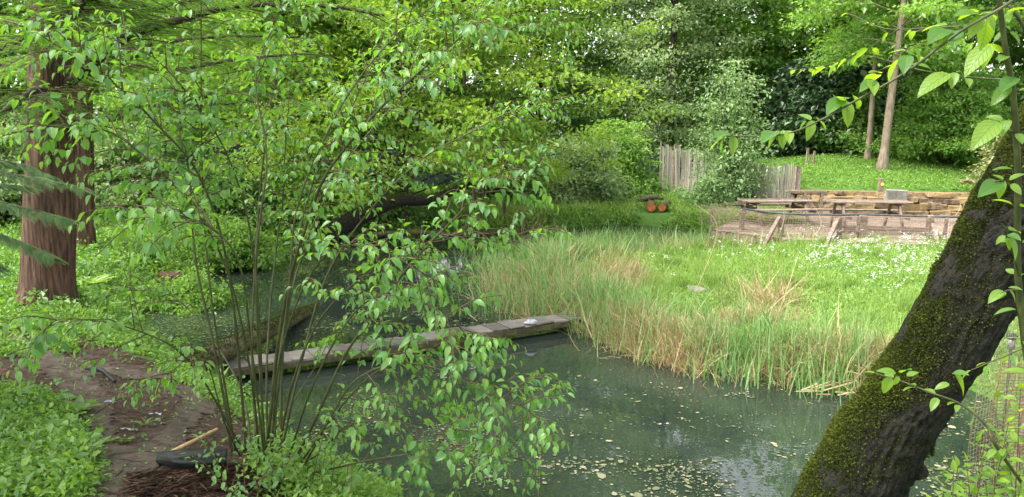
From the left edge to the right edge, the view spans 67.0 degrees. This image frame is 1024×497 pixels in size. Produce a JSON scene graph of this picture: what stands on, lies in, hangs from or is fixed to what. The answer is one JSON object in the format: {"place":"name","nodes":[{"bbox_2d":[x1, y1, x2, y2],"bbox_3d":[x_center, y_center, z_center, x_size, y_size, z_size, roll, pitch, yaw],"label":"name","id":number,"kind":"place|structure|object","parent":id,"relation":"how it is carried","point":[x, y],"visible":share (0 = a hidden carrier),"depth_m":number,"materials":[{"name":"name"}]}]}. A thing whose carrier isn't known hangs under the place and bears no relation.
{"place":"outdoors","nodes":[
{"label":"outdoors","id":0,"kind":"place"},
{"bbox_2d":[2,326,217,496],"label":"path","id":1,"kind":"structure","parent":0,"point":[106,419],"depth_m":5.37,"materials":[{"name":"brown soil"}]},
{"bbox_2d":[85,367,115,382],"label":"dark branch","id":2,"kind":"object","parent":1,"relation":"on","point":[106,373],"visible":0.84,"depth_m":6.72,"materials":[{"name":"grey wood"}]},
{"bbox_2d":[102,438,132,443],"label":"fallen twig","id":3,"kind":"object","parent":1,"relation":"on","point":[116,439],"visible":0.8,"depth_m":4.64,"materials":[{"name":"brown wood"}]},
{"bbox_2d":[0,138,1021,496],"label":"ground","id":4,"kind":"structure","parent":0,"point":[646,218],"depth_m":8.20,"materials":[{"name":"green plant"}]},
{"bbox_2d":[0,367,37,387],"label":"surface root","id":5,"kind":"object","parent":4,"relation":"on","point":[4,371],"visible":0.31,"depth_m":6.45,"materials":[{"name":"brown plant"}]},
{"bbox_2d":[13,411,81,429],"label":"dock plant","id":6,"kind":"object","parent":4,"relation":"on","point":[34,416],"visible":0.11,"depth_m":5.01,"materials":[{"name":"green plant"}]},
{"bbox_2d":[0,160,98,277],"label":"hemlock sapling","id":7,"kind":"object","parent":4,"relation":"on","point":[48,181],"visible":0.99,"depth_m":5.01,"materials":[{"name":"green plant"}]},
{"bbox_2d":[0,109,104,226],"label":"leafy bush","id":8,"kind":"object","parent":4,"relation":"on","point":[11,154],"visible":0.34,"depth_m":15.49,"materials":[{"name":"green plant"}]},
{"bbox_2d":[49,436,110,461],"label":"dock plant","id":9,"kind":"object","parent":4,"relation":"on","point":[99,442],"visible":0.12,"depth_m":4.26,"materials":[{"name":"green plant"}]},
{"bbox_2d":[65,395,101,411],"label":"dock plant","id":10,"kind":"object","parent":4,"relation":"on","point":[80,406],"visible":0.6,"depth_m":5.40,"materials":[{"name":"green plant"}]},
{"bbox_2d":[76,274,117,284],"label":"fern","id":11,"kind":"object","parent":4,"relation":"on","point":[99,279],"visible":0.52,"depth_m":11.07,"materials":[{"name":"green plant"}]},
{"bbox_2d":[0,0,207,162],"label":"broadleaf tree","id":12,"kind":"object","parent":4,"relation":"on","point":[172,153],"visible":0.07,"depth_m":23.31,"materials":[{"name":"green plant"}]},
{"bbox_2d":[95,398,121,413],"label":"fallen twig","id":13,"kind":"object","parent":4,"relation":"on","point":[105,406],"visible":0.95,"depth_m":5.54,"materials":[{"name":"brown wood"}]},
{"bbox_2d":[112,436,132,441],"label":"dock plant","id":14,"kind":"object","parent":4,"relation":"on","point":[121,440],"visible":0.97,"depth_m":4.66,"materials":[{"name":"green plant"}]},
{"bbox_2d":[93,113,195,213],"bbox_3d":[-9.161,-1.944,18.358,3.804,2.609,4.084,4,9,24],"label":"leafy bush","id":15,"kind":"object","parent":4,"relation":"on","point":[102,182],"visible":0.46,"depth_m":17.78,"materials":[{"name":"green plant"}]},
{"bbox_2d":[133,417,155,424],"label":"dock plant","id":16,"kind":"object","parent":4,"relation":"on","point":[147,420],"visible":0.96,"depth_m":5.05,"materials":[{"name":"green plant"}]},
{"bbox_2d":[3,1,288,139],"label":"broadleaf tree","id":17,"kind":"object","parent":4,"relation":"on","point":[168,128],"visible":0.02,"depth_m":32.72,"materials":[{"name":"green plant"}]},
{"bbox_2d":[0,320,317,496],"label":"needle litter","id":18,"kind":"object","parent":4,"relation":"on","point":[193,480],"visible":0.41,"depth_m":4.11,"materials":[{"name":"plant"}]},
{"bbox_2d":[156,449,226,469],"bbox_3d":[-1.726,1.137,4.162,0.369,0.121,0.123,-1,9,-6],"label":"black log","id":19,"kind":"object","parent":18,"relation":"on","point":[173,458],"visible":0.81,"depth_m":4.13,"materials":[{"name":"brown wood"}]},
{"bbox_2d":[172,428,218,449],"bbox_3d":[-1.873,1.146,4.601,0.094,0.164,0.732,0,8,0],"label":"bare stick","id":20,"kind":"object","parent":18,"relation":"on","point":[190,442],"visible":0.74,"depth_m":4.48,"materials":[{"name":"beige wood"}]},
{"bbox_2d":[0,0,325,250],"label":"redwood","id":21,"kind":"object","parent":4,"relation":"on","point":[89,229],"visible":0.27,"depth_m":12.80,"materials":[{"name":"green plant"}]},
{"bbox_2d":[156,271,184,286],"bbox_3d":[-5.547,0.758,12.820,0.984,0.686,0.957,1,9,10],"label":"tree stump","id":22,"kind":"object","parent":4,"relation":"on","point":[173,274],"visible":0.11,"depth_m":12.81,"materials":[{"name":"brown wood"}]},
{"bbox_2d":[127,263,248,316],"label":"leafy bush","id":23,"kind":"object","parent":4,"relation":"on","point":[186,291],"visible":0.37,"depth_m":11.59,"materials":[{"name":"green plant"}]},
{"bbox_2d":[0,0,417,309],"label":"redwood","id":24,"kind":"object","parent":4,"relation":"on","point":[57,279],"visible":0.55,"depth_m":8.76,"materials":[{"name":"green plant"}]},
{"bbox_2d":[125,150,306,229],"bbox_3d":[-6.613,-1.310,17.396,4.026,1.920,3.616,0,8,0],"label":"leafy bush","id":25,"kind":"object","parent":4,"relation":"on","point":[236,208],"visible":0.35,"depth_m":17.04,"materials":[{"name":"green plant"}]},
{"bbox_2d":[179,211,293,272],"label":"leafy bush","id":26,"kind":"object","parent":4,"relation":"on","point":[236,236],"visible":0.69,"depth_m":14.77,"materials":[{"name":"green plant"}]},
{"bbox_2d":[167,302,319,372],"bbox_3d":[-3.047,1.010,9.736,0.382,0.658,4.871,0,9,3],"label":"fallen log","id":27,"kind":"object","parent":4,"relation":"on","point":[228,347],"visible":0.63,"depth_m":8.60,"materials":[{"name":"brown wood"}]},
{"bbox_2d":[125,142,372,184],"bbox_3d":[-10.503,-3.155,29.110,10.860,1.874,0.090,1,9,8],"label":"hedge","id":28,"kind":"object","parent":4,"relation":"on","point":[237,149],"visible":0.01,"depth_m":29.00,"materials":[{"name":"green plant"}]},
{"bbox_2d":[91,0,468,169],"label":"spreading tree","id":29,"kind":"object","parent":4,"relation":"on","point":[255,26],"visible":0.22,"depth_m":18.67,"materials":[{"name":"green plant"}]},
{"bbox_2d":[141,2,422,147],"bbox_3d":[-9.285,-13.040,31.611,12.660,20.856,12.006,4,9,25],"label":"broadleaf tree","id":30,"kind":"object","parent":4,"relation":"on","point":[266,98],"visible":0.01,"depth_m":31.18,"materials":[{"name":"green plant"}]},
{"bbox_2d":[0,0,593,496],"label":"dogwood shrub","id":31,"kind":"object","parent":4,"relation":"on","point":[84,128],"visible":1,"depth_m":3.88,"materials":[{"name":"green plant"}]},
{"bbox_2d":[250,219,349,256],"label":"leafy bush","id":32,"kind":"object","parent":4,"relation":"on","point":[281,241],"visible":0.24,"depth_m":16.99,"materials":[{"name":"green plant"}]},
{"bbox_2d":[214,0,413,166],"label":"redwood","id":33,"kind":"object","parent":4,"relation":"on","point":[335,31],"visible":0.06,"depth_m":19.97,"materials":[{"name":"green plant"}]},
{"bbox_2d":[243,155,385,229],"bbox_3d":[-5.204,-1.416,19.231,3.857,1.934,4.058,8,12,43],"label":"leafy bush","id":34,"kind":"object","parent":4,"relation":"on","point":[289,185],"visible":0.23,"depth_m":18.45,"materials":[{"name":"green plant"}]},
{"bbox_2d":[341,177,448,242],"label":"leafy bush","id":35,"kind":"object","parent":4,"relation":"on","point":[415,213],"visible":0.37,"depth_m":19.46,"materials":[{"name":"green plant"}]},
{"bbox_2d":[263,0,542,147],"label":"broadleaf tree","id":36,"kind":"object","parent":4,"relation":"on","point":[471,97],"visible":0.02,"depth_m":34.02,"materials":[{"name":"green plant"}]},
{"bbox_2d":[123,0,691,225],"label":"spreading tree","id":37,"kind":"object","parent":4,"relation":"on","point":[452,114],"visible":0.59,"depth_m":17.38,"materials":[{"name":"green plant"}]},
{"bbox_2d":[316,168,507,248],"bbox_3d":[-1.750,-0.877,15.763,4.659,1.412,0.719,-7,11,-38],"label":"arching trunk","id":38,"kind":"object","parent":4,"relation":"on","point":[349,222],"visible":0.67,"depth_m":14.87,"materials":[{"name":"brown plant"}]},
{"bbox_2d":[223,311,605,377],"bbox_3d":[-0.660,1.323,9.518,5.408,0.770,0.525,-5,10,-30],"label":"footbridge","id":39,"kind":"object","parent":4,"relation":"on","point":[498,328],"visible":0.47,"depth_m":9.17,"materials":[{"name":"grey wood"}]},
{"bbox_2d":[523,319,536,323],"bbox_3d":[0.234,0.936,9.906,0.185,0.077,0.097,0,8,0],"label":"crumpled bag","id":40,"kind":"object","parent":39,"relation":"on","point":[531,321],"visible":1,"depth_m":9.88,"materials":[{"name":"white plastic"}]},
{"bbox_2d":[0,153,976,459],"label":"bank grass","id":41,"kind":"structure","parent":4,"relation":"on","point":[622,209],"depth_m":21.78,"materials":[{"name":"green plant"}]},
{"bbox_2d":[450,137,553,204],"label":"leafy bush","id":42,"kind":"object","parent":4,"relation":"on","point":[528,187],"visible":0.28,"depth_m":24.22,"materials":[{"name":"green plant"}]},
{"bbox_2d":[0,152,1023,496],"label":"ground cover","id":43,"kind":"object","parent":4,"relation":"on","point":[68,474],"visible":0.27,"depth_m":7.62,"materials":[{"name":"green plant"}]},
{"bbox_2d":[699,196,789,223],"bbox_3d":[6.034,-1.018,19.807,4.309,0.442,0.008,-8,11,-42],"label":"netting","id":44,"kind":"object","parent":43,"relation":"on","point":[723,204],"visible":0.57,"depth_m":19.13,"materials":[{"name":"metal"}]},
{"bbox_2d":[2,0,1023,159],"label":"woodland","id":45,"kind":"object","parent":4,"relation":"on","point":[555,132],"visible":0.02,"depth_m":42.79,"materials":[{"name":"green plant"}]},
{"bbox_2d":[374,148,657,188],"bbox_3d":[0.122,-2.835,28.242,10.342,1.739,0.090,0,9,2],"label":"boundary fence","id":46,"kind":"object","parent":4,"relation":"on","point":[441,177],"visible":0.05,"depth_m":28.30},
{"bbox_2d":[424,0,691,151],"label":"broadleaf tree","id":47,"kind":"object","parent":4,"relation":"on","point":[576,121],"visible":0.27,"depth_m":34.63,"materials":[{"name":"green plant"}]},
{"bbox_2d":[523,132,640,205],"bbox_3d":[2.131,-2.437,24.010,3.911,2.349,3.440,0,8,0],"label":"leafy bush","id":48,"kind":"object","parent":4,"relation":"on","point":[595,184],"visible":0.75,"depth_m":23.28,"materials":[{"name":"green plant"}]},
{"bbox_2d":[576,117,686,196],"bbox_3d":[3.464,-3.015,26.096,3.596,2.826,4.415,-5,10,-30],"label":"leafy bush","id":49,"kind":"object","parent":4,"relation":"on","point":[638,152],"visible":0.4,"depth_m":25.48,"materials":[{"name":"green plant"}]},
{"bbox_2d":[646,200,655,211],"bbox_3d":[4.112,-1.286,22.859,0.291,0.310,0.926,1,9,10],"label":"cut log","id":50,"kind":"object","parent":4,"relation":"on","point":[650,205],"visible":0.98,"depth_m":22.43,"materials":[{"name":"brown wood"}]},
{"bbox_2d":[633,194,663,202],"bbox_3d":[4.063,-1.481,23.107,0.930,0.302,0.254,4,10,28],"label":"mossy log","id":51,"kind":"object","parent":50,"relation":"on","point":[645,198],"visible":0.94,"depth_m":22.98,"materials":[{"name":"brown wood"}]},
{"bbox_2d":[658,200,671,211],"bbox_3d":[4.546,-1.274,22.982,0.247,0.271,0.977,3,9,21],"label":"cut log","id":52,"kind":"object","parent":4,"relation":"on","point":[662,206],"visible":0.95,"depth_m":22.57,"materials":[{"name":"brown wood"}]},
{"bbox_2d":[574,0,782,179],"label":"ivy tree","id":53,"kind":"object","parent":4,"relation":"on","point":[672,14],"visible":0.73,"depth_m":31.59,"materials":[{"name":"green plant"}]},
{"bbox_2d":[687,286,706,292],"bbox_3d":[2.851,0.671,11.929,0.262,0.186,0.202,-3,9,-16],"label":"grey stone","id":54,"kind":"object","parent":4,"relation":"on","point":[699,288],"visible":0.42,"depth_m":11.92,"materials":[{"name":"grey stone"}]},
{"bbox_2d":[682,169,739,209],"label":"willow bush","id":55,"kind":"object","parent":4,"relation":"on","point":[704,197],"visible":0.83,"depth_m":22.36,"materials":[{"name":"green plant"}]},
{"bbox_2d":[455,189,983,408],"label":"dry reeds","id":56,"kind":"object","parent":4,"relation":"on","point":[678,353],"visible":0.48,"depth_m":9.75,"materials":[{"name":"plant"}]},
{"bbox_2d":[659,141,801,207],"bbox_3d":[6.663,-2.328,24.458,0.252,2.041,5.872,-5,10,-30],"label":"paling fence","id":57,"kind":"object","parent":4,"relation":"on","point":[673,170],"visible":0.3,"depth_m":25.11,"materials":[{"name":"grey wood"}]},
{"bbox_2d":[664,56,797,203],"bbox_3d":[6.468,-3.427,23.026,3.639,4.533,3.652,0,8,0],"label":"willow bush","id":58,"kind":"object","parent":4,"relation":"on","point":[728,161],"visible":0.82,"depth_m":22.72,"materials":[{"name":"green plant"}]},
{"bbox_2d":[616,0,846,137],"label":"pale tree","id":59,"kind":"object","parent":4,"relation":"on","point":[765,61],"visible":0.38,"depth_m":33.87,"materials":[{"name":"green plant"}]},
{"bbox_2d":[516,229,1023,402],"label":"meadow grass","id":60,"kind":"structure","parent":4,"relation":"on","point":[791,248],"depth_m":12.43,"materials":[{"name":"green plant"}]},
{"bbox_2d":[714,0,870,99],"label":"broadleaf tree","id":61,"kind":"object","parent":4,"relation":"on","point":[784,57],"visible":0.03,"depth_m":36.87,"materials":[{"name":"green plant"}]},
{"bbox_2d":[652,229,945,302],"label":"flower stalks","id":62,"kind":"object","parent":4,"relation":"on","point":[863,261],"visible":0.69,"depth_m":13.53,"materials":[{"name":"green plant"}]},
{"bbox_2d":[648,225,945,289],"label":"meadow flowers","id":63,"kind":"object","parent":62,"relation":"attached to","point":[904,235],"visible":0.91,"depth_m":13.52,"materials":[{"name":"white plant"}]},
{"bbox_2d":[805,148,808,164],"bbox_3d":[10.619,-3.245,27.826,0.099,0.732,0.093,0,8,0],"label":"wooden stake","id":64,"kind":"object","parent":4,"relation":"on","point":[807,156],"visible":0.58,"depth_m":27.79,"materials":[{"name":"brown wood"}]},
{"bbox_2d":[812,151,815,164],"bbox_3d":[10.870,-3.211,27.831,0.096,0.612,0.084,0,8,0],"label":"wooden stake","id":65,"kind":"object","parent":4,"relation":"on","point":[814,154],"visible":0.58,"depth_m":27.80,"materials":[{"name":"brown wood"}]},
{"bbox_2d":[741,43,920,156],"bbox_3d":[13.088,-5.701,31.337,7.502,5.311,8.198,-3,9,-20],"label":"holly tree","id":66,"kind":"object","parent":4,"relation":"on","point":[803,91],"visible":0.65,"depth_m":30.05,"materials":[{"name":"green plant"}]},
{"bbox_2d":[709,207,958,247],"bbox_3d":[6.829,-0.217,16.251,5.704,1.018,1.928,4,9,26],"label":"wire fence","id":67,"kind":"object","parent":4,"relation":"on","point":[837,229],"visible":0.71,"depth_m":16.31,"materials":[{"name":"brown wood"}]},
{"bbox_2d":[712,213,957,247],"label":"timber deck","id":68,"kind":"structure","parent":4,"relation":"on","point":[721,230],"depth_m":17.69,"materials":[{"name":"brown wood"}]},
{"bbox_2d":[728,198,818,225],"bbox_3d":[6.495,-0.901,19.076,1.809,0.608,1.626,-1,9,-6],"label":"picnic table","id":69,"kind":"object","parent":68,"relation":"on","point":[757,203],"visible":0.78,"depth_m":18.86,"materials":[{"name":"wood"}]},
{"bbox_2d":[784,190,824,215],"bbox_3d":[7.868,-1.228,20.847,1.062,0.684,0.103,0,8,0],"label":"timber trestle","id":70,"kind":"object","parent":68,"relation":"on","point":[821,192],"visible":0.69,"depth_m":20.76,"materials":[{"name":"brown wood"}]},
{"bbox_2d":[816,199,913,233],"bbox_3d":[8.102,-0.744,17.685,1.857,0.703,1.622,1,9,7],"label":"picnic table","id":71,"kind":"object","parent":68,"relation":"on","point":[843,202],"visible":0.73,"depth_m":17.68,"materials":[{"name":"brown wood"}]},
{"bbox_2d":[795,82,902,156],"bbox_3d":[13.330,-4.901,29.934,4.235,3.197,5.007,-4,9,-24],"label":"leafy bush","id":72,"kind":"object","parent":4,"relation":"on","point":[852,139],"visible":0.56,"depth_m":29.27,"materials":[{"name":"green plant"}]},
{"bbox_2d":[710,0,1023,496],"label":"dogwood shrub","id":73,"kind":"object","parent":4,"relation":"on","point":[979,55],"visible":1,"depth_m":1.99,"materials":[{"name":"green plant"}]},
{"bbox_2d":[771,0,978,160],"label":"slender tree","id":74,"kind":"object","parent":4,"relation":"on","point":[868,152],"visible":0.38,"depth_m":26.90,"materials":[{"name":"green plant"}]},
{"bbox_2d":[791,189,968,215],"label":"stone wall","id":75,"kind":"structure","parent":4,"relation":"on","point":[941,203],"depth_m":21.21,"materials":[{"name":"stone"}]},
{"bbox_2d":[878,178,883,192],"bbox_3d":[10.222,-1.710,21.427,0.152,0.477,0.108,0,8,0],"label":"marker post","id":76,"kind":"object","parent":75,"relation":"on","point":[880,184],"visible":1,"depth_m":21.39,"materials":[{"name":"brown wood"}]},
{"bbox_2d":[883,189,907,199],"bbox_3d":[10.474,-1.449,21.173,0.594,0.371,0.358,0,8,0],"label":"grey boulder","id":77,"kind":"object","parent":75,"relation":"on","point":[893,194],"visible":0.74,"depth_m":21.03,"materials":[{"name":"stone"}]},
{"bbox_2d":[775,0,1005,109],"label":"broadleaf tree","id":78,"kind":"object","parent":4,"relation":"on","point":[843,22],"visible":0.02,"depth_m":35.78,"materials":[{"name":"green plant"}]},
{"bbox_2d":[777,0,1023,171],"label":"slender tree","id":79,"kind":"object","parent":4,"relation":"on","point":[905,11],"visible":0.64,"depth_m":24.89,"materials":[{"name":"green plant"}]},
{"bbox_2d":[876,74,925,142],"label":"leafy bush","id":80,"kind":"object","parent":4,"relation":"on","point":[909,78],"visible":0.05,"depth_m":30.39,"materials":[{"name":"green plant"}]},
{"bbox_2d":[791,101,1023,496],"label":"leaning tree","id":81,"kind":"object","parent":4,"relation":"on","point":[876,441],"visible":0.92,"depth_m":2.99,"materials":[{"name":"brown plant"}]},
{"bbox_2d":[849,0,1023,118],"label":"broadleaf tree","id":82,"kind":"object","parent":4,"relation":"on","point":[918,72],"visible":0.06,"depth_m":32.09,"materials":[{"name":"green plant"}]},
{"bbox_2d":[854,56,1023,169],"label":"leafy bush","id":83,"kind":"object","parent":4,"relation":"on","point":[946,117],"visible":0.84,"depth_m":25.89,"materials":[{"name":"green plant"}]},
{"bbox_2d":[959,133,1003,192],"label":"variegated bush","id":84,"kind":"object","parent":4,"relation":"on","point":[982,169],"visible":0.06,"depth_m":21.65,"materials":[{"name":"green plant"}]},
{"bbox_2d":[961,0,1023,119],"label":"broadleaf tree","id":85,"kind":"object","parent":4,"relation":"on","point":[1014,55],"visible":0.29,"depth_m":30.09,"materials":[{"name":"green plant"}]},
{"bbox_2d":[965,316,1023,496],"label":"net fence","id":86,"kind":"object","parent":4,"relation":"on","point":[1021,430],"visible":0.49,"depth_m":5.17,"materials":[{"name":"metal"}]},
{"bbox_2d":[980,363,1023,460],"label":"panel","id":87,"kind":"object","parent":4,"relation":"on","point":[1009,400],"visible":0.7,"depth_m":3.40,"materials":[{"name":"metal"}]},
{"bbox_2d":[995,333,1017,494],"bbox_3d":[3.526,1.260,5.547,0.072,1.329,0.072,0,8,0],"label":"garden lamp","id":88,"kind":"object","parent":4,"relation":"on","point":[1010,347],"visible":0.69,"depth_m":5.47,"materials":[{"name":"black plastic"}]},
{"bbox_2d":[9,0,1023,137],"label":"sky","id":89,"kind":"structure","parent":0,"point":[715,0],"materials":[{"name":"white"}]},
{"bbox_2d":[139,224,1012,496],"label":"pond water","id":90,"kind":"structure","parent":0,"point":[745,449],"depth_m":7.40,"materials":[{"name":"green liquid"}]},
{"bbox_2d":[373,229,509,236],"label":"fallen branch","id":91,"kind":"object","parent":90,"relation":"on","point":[409,231],"visible":0.56,"depth_m":18.62,"materials":[{"name":"brown wood"}]},
{"bbox_2d":[147,252,997,496],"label":"duckweed","id":92,"kind":"object","parent":90,"relation":"on","point":[602,476],"visible":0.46,"depth_m":6.41,"materials":[{"name":"green plant"}]},
{"bbox_2d":[442,217,897,410],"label":"reeds","id":93,"kind":"object","parent":90,"relation":"in","point":[614,295],"visible":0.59,"depth_m":9.45,"materials":[{"name":"green plant"}]},
{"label":"loose stone","id":94,"kind":"object","parent":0,"visible":0},
{"bbox_3d":[14.033,-1.705,23.516,0.512,0.187,0.387,0,8,0],"label":"loose stone","id":95,"kind":"object","parent":94,"relation":"on","visible":0},
{"bbox_3d":[13.942,-1.859,23.487,0.761,0.145,0.387,0,8,0],"label":"loose stone","id":96,"kind":"object","parent":95,"relation":"on","visible":0},
{"bbox_2d":[957,179,976,183],"bbox_3d":[13.796,-2.004,23.454,0.552,0.167,0.362,-2,9,-13],"label":"loose stone","id":97,"kind":"object","parent":96,"relation":"on","point":[965,181],"visible":0.54,"depth_m":23.30,"materials":[{"name":"stone"}]}
]}

